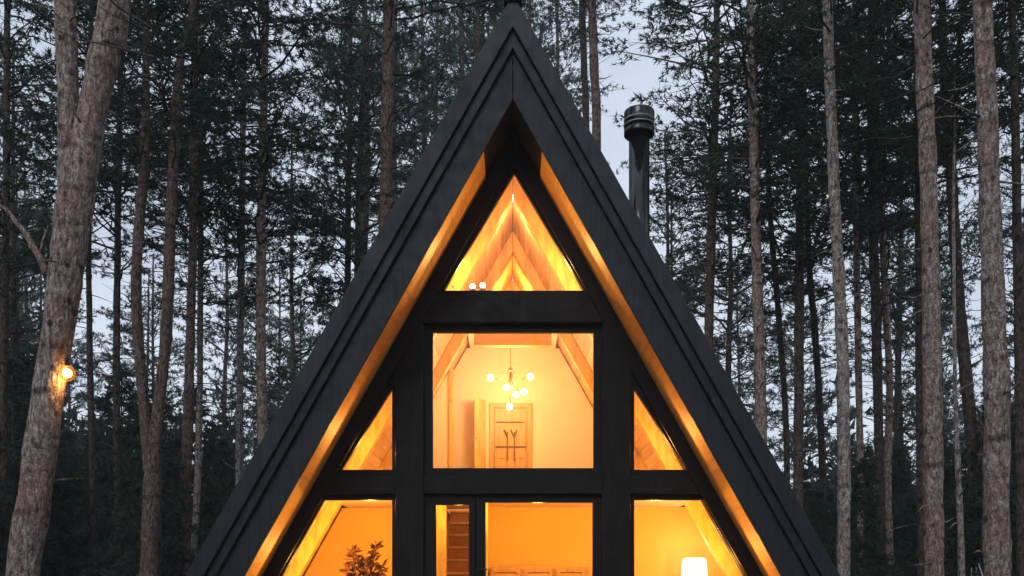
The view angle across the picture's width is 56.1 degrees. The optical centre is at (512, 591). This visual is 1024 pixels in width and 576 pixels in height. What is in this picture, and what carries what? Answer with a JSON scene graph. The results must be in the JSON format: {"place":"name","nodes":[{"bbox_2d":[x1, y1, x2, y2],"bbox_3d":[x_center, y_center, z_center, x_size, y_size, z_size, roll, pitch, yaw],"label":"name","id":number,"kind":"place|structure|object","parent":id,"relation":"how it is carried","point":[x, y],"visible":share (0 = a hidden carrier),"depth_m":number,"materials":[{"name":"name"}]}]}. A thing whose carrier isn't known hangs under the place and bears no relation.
{"place":"outdoors","nodes":[
{"label":"outdoors","id":0,"kind":"place"},
{"bbox_2d":[0,0,1023,487],"label":"sky","id":1,"kind":"structure","parent":0,"point":[638,76],"materials":[{"name":"white"}]},
{"bbox_2d":[490,566,589,575],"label":"cupboard","id":2,"kind":"object","parent":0,"point":[539,570],"visible":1,"depth_m":14.54,"materials":[{"name":"brown wood"}]},
{"bbox_2d":[681,557,707,575],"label":"table lamp","id":3,"kind":"object","parent":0,"point":[694,566],"visible":1,"depth_m":14.19,"materials":[{"name":"fabric"}]},
{"bbox_3d":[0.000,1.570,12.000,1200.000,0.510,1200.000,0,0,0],"label":"ground","id":4,"kind":"structure","parent":0,"visible":0},
{"bbox_2d":[0,415,49,575],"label":"young spruce","id":5,"kind":"object","parent":4,"relation":"on","point":[5,528],"visible":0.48,"depth_m":19.29,"materials":[{"name":"green plant"}]},
{"bbox_2d":[0,170,76,432],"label":"pine tree","id":6,"kind":"object","parent":4,"relation":"on","point":[21,302],"visible":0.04,"depth_m":56.59,"materials":[{"name":"green plant"}]},
{"bbox_2d":[0,141,82,407],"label":"pine tree","id":7,"kind":"object","parent":4,"relation":"on","point":[31,272],"visible":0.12,"depth_m":38.01,"materials":[{"name":"green plant"}]},
{"bbox_2d":[0,173,85,422],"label":"pine tree","id":8,"kind":"object","parent":4,"relation":"on","point":[36,297],"visible":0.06,"depth_m":47.03,"materials":[{"name":"green plant"}]},
{"bbox_2d":[0,47,93,378],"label":"pine tree","id":9,"kind":"object","parent":4,"relation":"on","point":[31,325],"visible":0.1,"depth_m":41.44,"materials":[{"name":"green plant"}]},
{"bbox_2d":[8,339,100,559],"bbox_3d":[-13.201,-2.298,26.274,5.196,9.475,4.753,0,0,-15],"label":"young spruce","id":10,"kind":"object","parent":4,"relation":"on","point":[58,497],"visible":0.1,"depth_m":26.48,"materials":[{"name":"green plant"}]},
{"bbox_2d":[8,354,103,575],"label":"young spruce","id":11,"kind":"object","parent":4,"relation":"on","point":[14,460],"visible":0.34,"depth_m":22.71,"materials":[{"name":"green plant"}]},
{"bbox_2d":[8,395,110,573],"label":"young spruce","id":12,"kind":"object","parent":4,"relation":"on","point":[69,434],"visible":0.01,"depth_m":28.98,"materials":[{"name":"green plant"}]},
{"bbox_2d":[8,350,112,575],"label":"young spruce","id":13,"kind":"object","parent":4,"relation":"on","point":[28,363],"visible":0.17,"depth_m":24.71,"materials":[{"name":"green plant"}]},
{"bbox_2d":[0,0,127,569],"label":"pine tree","id":14,"kind":"object","parent":4,"relation":"on","point":[6,225],"visible":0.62,"depth_m":20.92,"materials":[{"name":"green plant"}]},
{"bbox_2d":[0,34,147,442],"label":"pine tree","id":15,"kind":"object","parent":4,"relation":"on","point":[15,324],"visible":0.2,"depth_m":28.36,"materials":[{"name":"green plant"}]},
{"bbox_2d":[57,412,106,547],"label":"young spruce","id":16,"kind":"object","parent":4,"relation":"on","point":[66,439],"visible":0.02,"depth_m":31.93,"materials":[{"name":"green plant"}]},
{"bbox_2d":[62,309,112,442],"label":"pine tree","id":17,"kind":"object","parent":4,"relation":"on","point":[78,395],"visible":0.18,"depth_m":70.71,"materials":[{"name":"green plant"}]},
{"bbox_2d":[74,391,130,541],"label":"young spruce","id":18,"kind":"object","parent":4,"relation":"on","point":[107,410],"visible":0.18,"depth_m":36.31,"materials":[{"name":"green plant"}]},
{"bbox_2d":[0,0,212,575],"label":"pine tree","id":19,"kind":"object","parent":4,"relation":"on","point":[90,398],"visible":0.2,"depth_m":24.93,"materials":[{"name":"green plant"}]},
{"bbox_2d":[0,0,234,575],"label":"forked pine","id":20,"kind":"object","parent":4,"relation":"on","point":[81,122],"visible":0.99,"depth_m":11.86,"materials":[{"name":"brown plant"}]},
{"bbox_2d":[42,364,195,575],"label":"young spruce","id":21,"kind":"object","parent":4,"relation":"on","point":[127,389],"visible":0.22,"depth_m":26.10,"materials":[{"name":"green plant"}]},
{"bbox_2d":[1,0,269,568],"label":"pine tree","id":22,"kind":"object","parent":4,"relation":"on","point":[118,200],"visible":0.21,"depth_m":23.92,"materials":[{"name":"green plant"}]},
{"bbox_2d":[86,276,196,446],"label":"pine tree","id":23,"kind":"object","parent":4,"relation":"on","point":[125,343],"visible":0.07,"depth_m":66.28,"materials":[{"name":"green plant"}]},
{"bbox_2d":[77,400,208,575],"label":"young spruce","id":24,"kind":"object","parent":4,"relation":"on","point":[166,568],"visible":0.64,"depth_m":21.15,"materials":[{"name":"green plant"}]},
{"bbox_2d":[75,379,210,575],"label":"young spruce","id":25,"kind":"object","parent":4,"relation":"on","point":[129,428],"visible":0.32,"depth_m":23.18,"materials":[{"name":"green plant"}]},
{"bbox_2d":[80,254,212,450],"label":"pine tree","id":26,"kind":"object","parent":4,"relation":"on","point":[152,351],"visible":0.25,"depth_m":56.48,"materials":[{"name":"green plant"}]},
{"bbox_2d":[12,0,288,575],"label":"twin stem pine","id":27,"kind":"object","parent":4,"relation":"on","point":[151,432],"visible":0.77,"depth_m":19.91,"materials":[{"name":"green plant"}]},
{"bbox_2d":[123,382,203,573],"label":"young spruce","id":28,"kind":"object","parent":4,"relation":"on","point":[169,417],"visible":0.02,"depth_m":33.98,"materials":[{"name":"green plant"}]},
{"bbox_2d":[32,0,353,574],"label":"pine tree","id":29,"kind":"object","parent":4,"relation":"on","point":[195,210],"visible":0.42,"depth_m":21.91,"materials":[{"name":"green plant"}]},
{"bbox_2d":[159,387,234,561],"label":"young spruce","id":30,"kind":"object","parent":4,"relation":"on","point":[209,485],"visible":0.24,"depth_m":28.50,"materials":[{"name":"green plant"}]},
{"bbox_2d":[191,432,235,541],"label":"young spruce","id":31,"kind":"object","parent":4,"relation":"on","point":[218,460],"visible":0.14,"depth_m":31.82,"materials":[{"name":"green plant"}]},
{"bbox_2d":[191,418,235,516],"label":"young spruce","id":32,"kind":"object","parent":4,"relation":"on","point":[215,429],"visible":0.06,"depth_m":34.37,"materials":[{"name":"green plant"}]},
{"bbox_2d":[101,3,328,557],"bbox_3d":[-8.727,-7.531,26.809,6.508,18.101,5.575,0,0,36],"label":"pine tree","id":33,"kind":"object","parent":4,"relation":"on","point":[201,276],"visible":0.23,"depth_m":26.92,"materials":[{"name":"green plant"}]},
{"bbox_2d":[156,190,289,483],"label":"pine tree","id":34,"kind":"object","parent":4,"relation":"on","point":[224,399],"visible":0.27,"depth_m":54.66,"materials":[{"name":"green plant"}]},
{"bbox_2d":[132,0,368,486],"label":"pine tree","id":35,"kind":"object","parent":4,"relation":"on","point":[242,253],"visible":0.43,"depth_m":25.93,"materials":[{"name":"green plant"}]},
{"bbox_2d":[149,0,362,445],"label":"pine tree","id":36,"kind":"object","parent":4,"relation":"on","point":[264,147],"visible":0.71,"depth_m":22.88,"materials":[{"name":"green plant"}]},
{"bbox_2d":[203,228,317,477],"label":"pine tree","id":37,"kind":"object","parent":4,"relation":"on","point":[279,333],"visible":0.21,"depth_m":60.16,"materials":[{"name":"green plant"}]},
{"bbox_2d":[228,257,318,438],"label":"pine tree","id":38,"kind":"object","parent":4,"relation":"on","point":[287,333],"visible":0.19,"depth_m":63.90,"materials":[{"name":"green plant"}]},
{"bbox_2d":[221,128,353,440],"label":"pine tree","id":39,"kind":"object","parent":4,"relation":"on","point":[291,352],"visible":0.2,"depth_m":40.02,"materials":[{"name":"green plant"}]},
{"bbox_2d":[233,3,455,325],"bbox_3d":[-4.694,-7.740,28.249,6.682,19.120,6.998,0,0,0],"label":"pine tree","id":40,"kind":"object","parent":4,"relation":"on","point":[365,94],"visible":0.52,"depth_m":27.46,"materials":[{"name":"green plant"}]},
{"bbox_2d":[255,0,433,340],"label":"pine tree","id":41,"kind":"object","parent":4,"relation":"on","point":[347,270],"visible":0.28,"depth_m":29.53,"materials":[{"name":"green plant"}]},
{"bbox_2d":[305,1,408,251],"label":"pine tree","id":42,"kind":"object","parent":4,"relation":"on","point":[376,119],"visible":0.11,"depth_m":66.29,"materials":[{"name":"green plant"}]},
{"bbox_2d":[275,0,457,339],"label":"pine tree","id":43,"kind":"object","parent":4,"relation":"on","point":[328,313],"visible":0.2,"depth_m":34.80,"materials":[{"name":"green plant"}]},
{"bbox_2d":[241,0,528,233],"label":"pine tree","id":44,"kind":"object","parent":4,"relation":"on","point":[390,48],"visible":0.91,"depth_m":21.90,"materials":[{"name":"green plant"}]},
{"bbox_2d":[352,0,449,203],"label":"pine tree","id":45,"kind":"object","parent":4,"relation":"on","point":[399,64],"visible":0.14,"depth_m":55.58,"materials":[{"name":"green plant"}]},
{"bbox_2d":[352,0,472,219],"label":"pine tree","id":46,"kind":"object","parent":4,"relation":"on","point":[422,41],"visible":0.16,"depth_m":45.95,"materials":[{"name":"green plant"}]},
{"bbox_2d":[392,0,503,182],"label":"pine tree","id":47,"kind":"object","parent":4,"relation":"on","point":[465,59],"visible":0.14,"depth_m":36.80,"materials":[{"name":"green plant"}]},
{"bbox_2d":[391,0,557,198],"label":"pine tree","id":48,"kind":"object","parent":4,"relation":"on","point":[476,48],"visible":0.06,"depth_m":32.40,"materials":[{"name":"green plant"}]},
{"bbox_2d":[20,203,955,547],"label":"wood","id":49,"kind":"object","parent":4,"relation":"on","point":[830,475],"depth_m":62.89,"materials":[{"name":"plant"}]},
{"bbox_2d":[446,0,567,98],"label":"pine tree","id":50,"kind":"object","parent":4,"relation":"on","point":[455,49],"visible":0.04,"depth_m":43.41,"materials":[{"name":"green plant"}]},
{"bbox_2d":[185,0,839,575],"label":"frame cabin","id":51,"kind":"object","parent":4,"relation":"on","point":[623,436],"visible":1,"depth_m":12.92,"materials":[{"name":"wood"}]},
{"bbox_2d":[280,494,394,575],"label":"window","id":52,"kind":"structure","parent":51,"relation":"in","point":[328,497],"depth_m":13.00,"materials":[{"name":"black glass"}]},
{"bbox_2d":[338,539,388,575],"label":"potted plant","id":53,"kind":"object","parent":51,"relation":"on","point":[367,564],"visible":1,"depth_m":13.74,"materials":[{"name":"brown plant"}]},
{"bbox_2d":[336,372,394,475],"bbox_3d":[-2.057,-2.328,13.045,0.995,1.580,0.090,0,0,0],"label":"window","id":54,"kind":"structure","parent":51,"relation":"in","point":[390,387],"depth_m":13.00,"materials":[{"name":"black glass"}]},
{"bbox_2d":[474,397,485,467],"bbox_3d":[-0.608,-2.561,17.915,0.045,2.078,0.383,0,0,25],"label":"open door leaf","id":55,"kind":"structure","parent":51,"relation":"in","point":[479,404],"depth_m":17.84,"materials":[{"name":"brown wood"}]},
{"bbox_2d":[487,348,533,409],"bbox_3d":[-0.029,-3.896,16.786,0.791,1.408,0.372,0,0,-19],"label":"chandelier","id":56,"kind":"object","parent":51,"relation":"hanging from","point":[506,387],"visible":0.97,"depth_m":16.79,"materials":[{"name":"white glass"}]},
{"bbox_2d":[490,403,531,467],"bbox_3d":[-0.038,-2.534,18.061,0.795,2.043,0.074,0,0,0],"label":"inner door","id":57,"kind":"structure","parent":51,"relation":"in","point":[513,427],"depth_m":18.06,"materials":[{"name":"brown wood"}]},
{"bbox_2d":[437,162,588,296],"bbox_3d":[0.016,-4.928,13.045,2.196,1.883,0.090,0,0,0],"label":"window","id":58,"kind":"structure","parent":51,"relation":"in","point":[512,171],"depth_m":13.00,"materials":[{"name":"black glass"}]},
{"bbox_2d":[423,323,603,475],"bbox_3d":[0.005,-2.611,13.045,2.481,2.102,0.090,0,0,0],"label":"window","id":59,"kind":"structure","parent":51,"relation":"in","point":[429,329],"depth_m":13.00,"materials":[{"name":"black glass"}]},
{"bbox_2d":[476,494,601,575],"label":"door","id":60,"kind":"structure","parent":51,"relation":"in","point":[481,499],"depth_m":13.00,"materials":[{"name":"black glass"}]},
{"bbox_2d":[630,371,689,475],"bbox_3d":[2.068,-2.328,13.045,0.995,1.580,0.090,0,0,0],"label":"window","id":61,"kind":"structure","parent":51,"relation":"in","point":[634,387],"depth_m":13.00,"materials":[{"name":"black glass"}]},
{"bbox_2d":[630,494,745,575],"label":"window","id":62,"kind":"structure","parent":51,"relation":"in","point":[633,497],"depth_m":13.00,"materials":[{"name":"black glass"}]},
{"bbox_2d":[480,0,618,174],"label":"pine tree","id":63,"kind":"object","parent":4,"relation":"on","point":[564,49],"visible":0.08,"depth_m":39.56,"materials":[{"name":"green plant"}]},
{"bbox_2d":[532,0,623,121],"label":"pine tree","id":64,"kind":"object","parent":4,"relation":"on","point":[572,91],"visible":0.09,"depth_m":50.01,"materials":[{"name":"green plant"}]},
{"bbox_2d":[522,0,642,129],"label":"pine tree","id":65,"kind":"object","parent":4,"relation":"on","point":[583,68],"visible":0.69,"depth_m":29.95,"materials":[{"name":"green plant"}]},
{"bbox_2d":[544,0,642,167],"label":"pine tree","id":66,"kind":"object","parent":4,"relation":"on","point":[594,63],"visible":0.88,"depth_m":27.90,"materials":[{"name":"green plant"}]},
{"bbox_2d":[650,190,741,356],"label":"pine tree","id":67,"kind":"object","parent":4,"relation":"on","point":[720,337],"visible":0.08,"depth_m":46.49,"materials":[{"name":"green plant"}]},
{"bbox_2d":[650,133,751,397],"bbox_3d":[6.012,-8.355,38.232,6.012,19.922,7.027,0,0,38],"label":"pine tree","id":68,"kind":"object","parent":4,"relation":"on","point":[666,236],"visible":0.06,"depth_m":38.16,"materials":[{"name":"green plant"}]},
{"bbox_2d":[587,0,844,364],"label":"pine tree","id":69,"kind":"object","parent":4,"relation":"on","point":[710,249],"visible":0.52,"depth_m":23.91,"materials":[{"name":"green plant"}]},
{"bbox_2d":[700,250,777,421],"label":"pine tree","id":70,"kind":"object","parent":4,"relation":"on","point":[739,391],"visible":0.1,"depth_m":71.14,"materials":[{"name":"green plant"}]},
{"bbox_2d":[650,91,831,411],"bbox_3d":[7.434,-8.043,34.084,7.413,19.431,7.854,0,0,25],"label":"pine tree","id":71,"kind":"object","parent":4,"relation":"on","point":[692,291],"visible":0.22,"depth_m":33.73,"materials":[{"name":"green plant"}]},
{"bbox_2d":[614,0,894,444],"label":"pine tree","id":72,"kind":"object","parent":4,"relation":"on","point":[751,15],"visible":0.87,"depth_m":21.87,"materials":[{"name":"green plant"}]},
{"bbox_2d":[713,229,826,475],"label":"pine tree","id":73,"kind":"object","parent":4,"relation":"on","point":[738,299],"visible":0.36,"depth_m":52.30,"materials":[{"name":"green plant"}]},
{"bbox_2d":[650,1,909,502],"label":"pine tree","id":74,"kind":"object","parent":4,"relation":"on","point":[781,346],"visible":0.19,"depth_m":25.92,"materials":[{"name":"green plant"}]},
{"bbox_2d":[669,7,913,548],"bbox_3d":[8.082,-7.427,26.936,7.390,18.569,6.031,0,0,0],"label":"pine tree","id":75,"kind":"object","parent":4,"relation":"on","point":[821,454],"visible":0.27,"depth_m":26.92,"materials":[{"name":"green plant"}]},
{"bbox_2d":[690,0,895,508],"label":"pine tree","id":76,"kind":"object","parent":4,"relation":"on","point":[799,364],"visible":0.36,"depth_m":23.88,"materials":[{"name":"green plant"}]},
{"bbox_2d":[748,263,853,508],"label":"pine tree","id":77,"kind":"object","parent":4,"relation":"on","point":[805,444],"visible":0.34,"depth_m":54.10,"materials":[{"name":"green plant"}]},
{"bbox_2d":[768,297,835,488],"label":"pine tree","id":78,"kind":"object","parent":4,"relation":"on","point":[809,418],"visible":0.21,"depth_m":74.30,"materials":[{"name":"green plant"}]},
{"bbox_2d":[805,486,836,566],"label":"young spruce","id":79,"kind":"object","parent":4,"relation":"on","point":[819,507],"visible":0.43,"depth_m":25.22,"materials":[{"name":"green plant"}]},
{"bbox_2d":[719,0,972,570],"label":"pine tree","id":80,"kind":"object","parent":4,"relation":"on","point":[856,192],"visible":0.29,"depth_m":22.93,"materials":[{"name":"green plant"}]},
{"bbox_2d":[829,478,875,575],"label":"young spruce","id":81,"kind":"object","parent":4,"relation":"on","point":[854,518],"visible":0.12,"depth_m":26.61,"materials":[{"name":"green plant"}]},
{"bbox_2d":[760,0,945,575],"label":"pine tree","id":82,"kind":"object","parent":4,"relation":"on","point":[825,68],"visible":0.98,"depth_m":17.93,"materials":[{"name":"grey plant"}]},
{"bbox_2d":[827,447,905,575],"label":"young spruce","id":83,"kind":"object","parent":4,"relation":"on","point":[873,482],"visible":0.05,"depth_m":29.29,"materials":[{"name":"green plant"}]},
{"bbox_2d":[825,456,915,575],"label":"young spruce","id":84,"kind":"object","parent":4,"relation":"on","point":[880,565],"visible":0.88,"depth_m":20.30,"materials":[{"name":"green plant"}]},
{"bbox_2d":[757,0,994,554],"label":"pine tree","id":85,"kind":"object","parent":4,"relation":"on","point":[875,278],"visible":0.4,"depth_m":21.91,"materials":[{"name":"green plant"}]},
{"bbox_2d":[777,0,978,575],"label":"pine tree","id":86,"kind":"object","parent":4,"relation":"on","point":[889,369],"visible":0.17,"depth_m":24.92,"materials":[{"name":"green plant"}]},
{"bbox_2d":[738,0,1023,575],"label":"pine tree","id":87,"kind":"object","parent":4,"relation":"on","point":[900,40],"visible":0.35,"depth_m":20.94,"materials":[{"name":"green plant"}]},
{"bbox_2d":[852,432,916,575],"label":"young spruce","id":88,"kind":"object","parent":4,"relation":"on","point":[895,501],"visible":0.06,"depth_m":35.71,"materials":[{"name":"green plant"}]},
{"bbox_2d":[865,444,916,562],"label":"young spruce","id":89,"kind":"object","parent":4,"relation":"on","point":[897,478],"visible":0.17,"depth_m":33.61,"materials":[{"name":"green plant"}]},
{"bbox_2d":[816,122,975,524],"bbox_3d":[15.959,-9.235,40.175,6.951,21.668,6.570,0,0,-16],"label":"pine tree","id":90,"kind":"object","parent":4,"relation":"on","point":[896,346],"visible":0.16,"depth_m":39.91,"materials":[{"name":"green plant"}]},
{"bbox_2d":[883,415,915,575],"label":"young spruce","id":91,"kind":"object","parent":4,"relation":"on","point":[906,456],"visible":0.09,"depth_m":40.62,"materials":[{"name":"green plant"}]},
{"bbox_2d":[852,112,965,545],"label":"pine tree","id":92,"kind":"object","parent":4,"relation":"on","point":[911,329],"visible":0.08,"depth_m":43.51,"materials":[{"name":"green plant"}]},
{"bbox_2d":[829,0,1002,575],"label":"pine tree","id":93,"kind":"object","parent":4,"relation":"on","point":[934,521],"visible":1,"depth_m":14.89,"materials":[{"name":"grey plant"}]},
{"bbox_2d":[810,0,1023,575],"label":"leaning pine","id":94,"kind":"object","parent":4,"relation":"on","point":[970,408],"visible":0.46,"depth_m":19.91,"materials":[{"name":"green plant"}]},
{"bbox_2d":[894,426,957,575],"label":"young spruce","id":95,"kind":"object","parent":4,"relation":"on","point":[913,569],"visible":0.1,"depth_m":29.40,"materials":[{"name":"green plant"}]},
{"bbox_2d":[851,3,1010,552],"bbox_3d":[14.531,-10.385,33.815,5.940,24.117,5.607,0,0,-30],"label":"pine tree","id":96,"kind":"object","parent":4,"relation":"on","point":[906,209],"visible":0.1,"depth_m":33.73,"materials":[{"name":"green plant"}]},
{"bbox_2d":[883,230,982,498],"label":"pine tree","id":97,"kind":"object","parent":4,"relation":"on","point":[906,395],"visible":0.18,"depth_m":55.49,"materials":[{"name":"green plant"}]},
{"bbox_2d":[908,443,968,570],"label":"young spruce","id":98,"kind":"object","parent":4,"relation":"on","point":[949,473],"visible":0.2,"depth_m":24.38,"materials":[{"name":"green plant"}]},
{"bbox_2d":[902,240,977,497],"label":"pine tree","id":99,"kind":"object","parent":4,"relation":"on","point":[947,397],"visible":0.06,"depth_m":64.98,"materials":[{"name":"green plant"}]},
{"bbox_2d":[866,9,1023,575],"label":"pine tree","id":100,"kind":"object","parent":4,"relation":"on","point":[958,478],"visible":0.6,"depth_m":16.96,"materials":[{"name":"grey plant"}]},
{"bbox_2d":[910,228,979,468],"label":"pine tree","id":101,"kind":"object","parent":4,"relation":"on","point":[947,361],"visible":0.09,"depth_m":69.71,"materials":[{"name":"green plant"}]},
{"bbox_2d":[908,0,1023,575],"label":"pine tree","id":102,"kind":"object","parent":4,"relation":"on","point":[996,551],"visible":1,"depth_m":12.29,"materials":[{"name":"brown plant"}]},
{"bbox_2d":[919,389,1015,575],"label":"young spruce","id":103,"kind":"object","parent":4,"relation":"on","point":[975,535],"visible":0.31,"depth_m":19.51,"materials":[{"name":"green plant"}]},
{"bbox_2d":[931,0,1023,575],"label":"pine tree","id":104,"kind":"object","parent":4,"relation":"on","point":[1013,121],"visible":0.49,"depth_m":17.93,"materials":[{"name":"brown plant"}]},
{"bbox_2d":[944,406,1015,575],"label":"young spruce","id":105,"kind":"object","parent":4,"relation":"on","point":[1013,511],"visible":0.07,"depth_m":22.38,"materials":[{"name":"green plant"}]},
{"bbox_2d":[951,127,1023,440],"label":"pine tree","id":106,"kind":"object","parent":4,"relation":"on","point":[1005,242],"visible":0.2,"depth_m":47.69,"materials":[{"name":"green plant"}]},
{"bbox_2d":[972,114,1023,342],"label":"pine tree","id":107,"kind":"object","parent":4,"relation":"on","point":[1006,232],"visible":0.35,"depth_m":31.28,"materials":[{"name":"green plant"}]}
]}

